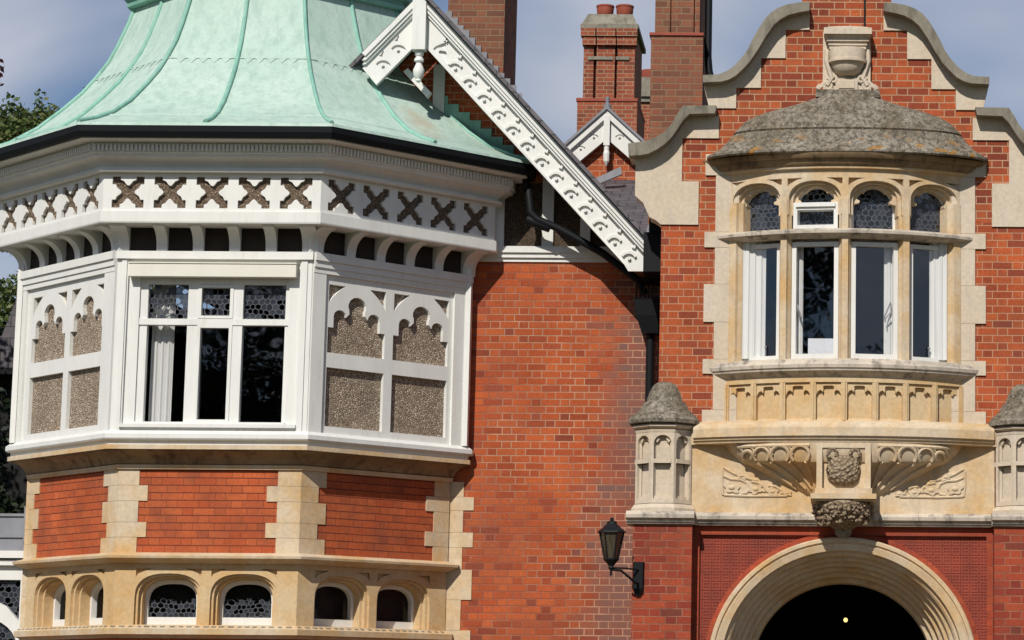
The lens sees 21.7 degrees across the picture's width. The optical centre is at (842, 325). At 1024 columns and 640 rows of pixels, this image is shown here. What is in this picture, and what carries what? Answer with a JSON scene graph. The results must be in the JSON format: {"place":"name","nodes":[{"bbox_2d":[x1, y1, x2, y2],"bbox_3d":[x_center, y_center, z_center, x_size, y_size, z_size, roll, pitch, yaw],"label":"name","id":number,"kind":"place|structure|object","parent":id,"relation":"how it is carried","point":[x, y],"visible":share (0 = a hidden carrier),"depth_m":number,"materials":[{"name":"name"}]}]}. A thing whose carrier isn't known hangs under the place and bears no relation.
{"place":"outdoors","nodes":[
{"label":"outdoors","id":0,"kind":"place"},
{"bbox_2d":[0,298,65,619],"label":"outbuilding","id":1,"kind":"structure","parent":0,"point":[18,478],"depth_m":36.33,"materials":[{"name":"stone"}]},
{"bbox_2d":[0,0,1023,312],"label":"sky","id":2,"kind":"structure","parent":0,"point":[56,47],"materials":[{"name":"blue"}]},
{"label":"ground","id":3,"kind":"structure","parent":0,"visible":0},
{"bbox_2d":[0,59,4,85],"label":"copper beech","id":4,"kind":"object","parent":3,"relation":"on","point":[1,69],"visible":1,"depth_m":35.04,"materials":[{"name":"green plant"}]},
{"bbox_2d":[0,321,6,335],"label":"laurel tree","id":5,"kind":"object","parent":3,"relation":"on","point":[2,330],"depth_m":41.27,"materials":[{"name":"green plant"}]},
{"bbox_2d":[0,506,25,639],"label":"conservatory","id":6,"kind":"object","parent":3,"relation":"on","point":[12,529],"visible":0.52,"depth_m":29.47,"materials":[{"name":"white paint"}]},
{"bbox_2d":[0,551,23,639],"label":"window frame","id":7,"kind":"structure","parent":6,"relation":"in","point":[8,571],"depth_m":29.40,"materials":[{"name":"white paint"}]},
{"bbox_2d":[0,386,25,559],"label":"holly bush","id":8,"kind":"object","parent":3,"relation":"on","point":[5,502],"visible":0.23,"depth_m":33.25,"materials":[{"name":"green plant"}]},
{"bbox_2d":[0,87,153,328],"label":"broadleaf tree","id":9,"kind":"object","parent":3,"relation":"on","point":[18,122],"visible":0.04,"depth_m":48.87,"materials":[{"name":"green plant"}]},
{"bbox_2d":[0,0,1023,639],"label":"mansion","id":10,"kind":"structure","parent":3,"relation":"on","point":[458,352],"depth_m":28.50,"materials":[{"name":"brick"}]},
{"bbox_2d":[52,584,65,626],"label":"arched window","id":11,"kind":"structure","parent":10,"relation":"in","point":[58,594],"depth_m":29.14,"materials":[{"name":"white paint"}]},
{"bbox_2d":[89,581,102,624],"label":"arched window","id":12,"kind":"structure","parent":10,"relation":"in","point":[98,586],"depth_m":28.59,"materials":[{"name":"white paint"}]},
{"bbox_2d":[148,285,176,421],"bbox_3d":[-7.312,0.309,28.285,0.240,1.830,0.039,0,-8,0],"label":"curtain","id":13,"kind":"object","parent":10,"relation":"hanging from","point":[161,376],"visible":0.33,"depth_m":28.27,"materials":[{"name":"white fabric"}]},
{"bbox_2d":[144,580,196,624],"bbox_3d":[-7.150,2.960,28.100,0.580,0.485,0.065,0,-8,0],"label":"arched window","id":14,"kind":"structure","parent":10,"relation":"in","point":[170,617],"depth_m":28.08,"materials":[{"name":"white paint"}]},
{"bbox_2d":[118,262,299,427],"bbox_3d":[-6.739,0.217,28.097,1.875,1.770,0.225,0,-8,0],"label":"bay window","id":15,"kind":"structure","parent":10,"relation":"in","point":[201,278],"depth_m":28.12,"materials":[{"name":"white paint"}]},
{"bbox_2d":[219,580,272,624],"bbox_3d":[-6.350,2.965,28.100,0.580,0.485,0.065,0,-8,0],"label":"arched window","id":16,"kind":"structure","parent":10,"relation":"in","point":[235,619],"depth_m":28.08,"materials":[{"name":"white paint"}]},
{"bbox_2d":[314,582,353,626],"bbox_3d":[-5.547,3.019,28.429,0.065,0.485,0.580,-8,-12,44],"label":"arched window","id":17,"kind":"structure","parent":10,"relation":"in","point":[317,622],"depth_m":28.50,"materials":[{"name":"white paint"}]},
{"bbox_2d":[376,585,413,628],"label":"arched window","id":18,"kind":"structure","parent":10,"relation":"in","point":[379,624],"depth_m":29.07,"materials":[{"name":"white paint"}]},
{"bbox_2d":[597,517,644,595],"bbox_3d":[-2.339,2.423,27.581,0.277,0.810,0.552,-6,-11,37],"label":"wall lantern","id":19,"kind":"object","parent":10,"relation":"attached to","point":[611,532],"depth_m":27.47,"materials":[{"name":"black paint"}]},
{"bbox_2d":[742,242,765,358],"bbox_3d":[-0.953,-0.273,28.327,0.250,1.280,0.023,0,-8,0],"label":"curtain","id":20,"kind":"object","parent":10,"relation":"hanging from","point":[754,304],"visible":1,"depth_m":28.32,"materials":[{"name":"white fabric"}]},
{"bbox_2d":[743,243,779,360],"bbox_3d":[-0.896,-0.241,28.304,0.501,1.268,0.065,-3,-9,24],"label":"oriel window","id":21,"kind":"structure","parent":10,"relation":"in","point":[776,245],"depth_m":28.21,"materials":[{"name":"white paint"}]},
{"bbox_2d":[796,241,803,353],"bbox_3d":[-0.463,-0.281,28.247,0.080,1.280,0.021,0,-8,0],"label":"curtain","id":22,"kind":"object","parent":10,"relation":"hanging from","point":[800,300],"visible":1,"depth_m":28.25,"materials":[{"name":"white fabric"}]},
{"bbox_2d":[791,241,838,358],"bbox_3d":[-0.293,-0.264,28.127,0.504,1.268,0.079,-1,-8,8],"label":"oriel window","id":23,"kind":"structure","parent":10,"relation":"in","point":[794,308],"depth_m":28.11,"materials":[{"name":"white paint"}]},
{"bbox_2d":[808,338,832,353],"bbox_3d":[-0.197,0.273,28.360,0.350,0.260,0.310,0,-8,0],"label":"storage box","id":24,"kind":"object","parent":10,"relation":"on","point":[819,346],"visible":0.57,"depth_m":28.21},
{"bbox_2d":[844,586,847,621],"bbox_3d":[0.038,3.223,31.872,0.052,0.745,0.052,0,-8,0],"label":"hanging lamp","id":25,"kind":"object","parent":10,"relation":"hanging from","point":[845,619],"visible":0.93,"depth_m":31.84,"materials":[{"name":"yellow glass"}]},
{"bbox_2d":[851,242,897,358],"bbox_3d":[0.336,-0.259,28.132,0.504,1.268,0.069,2,-8,-8],"label":"oriel window","id":26,"kind":"structure","parent":10,"relation":"in","point":[894,307],"depth_m":28.11,"materials":[{"name":"white paint"}]},
{"bbox_2d":[884,242,895,354],"bbox_3d":[0.522,-0.275,28.248,0.160,1.280,0.027,0,-8,0],"label":"curtain","id":27,"kind":"object","parent":10,"relation":"hanging from","point":[887,298],"visible":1,"depth_m":28.25,"materials":[{"name":"white fabric"}]},
{"bbox_2d":[910,244,944,361],"bbox_3d":[0.938,-0.229,28.306,0.501,1.268,0.061,4,-9,-24],"label":"oriel window","id":28,"kind":"structure","parent":10,"relation":"in","point":[912,246],"depth_m":28.21,"materials":[{"name":"white paint"}]},
{"bbox_2d":[929,243,946,359],"bbox_3d":[1.027,-0.259,28.327,0.190,1.280,0.025,0,-8,0],"label":"curtain","id":29,"kind":"object","parent":10,"relation":"hanging from","point":[938,304],"visible":1,"depth_m":28.32,"materials":[{"name":"white fabric"}]}
]}

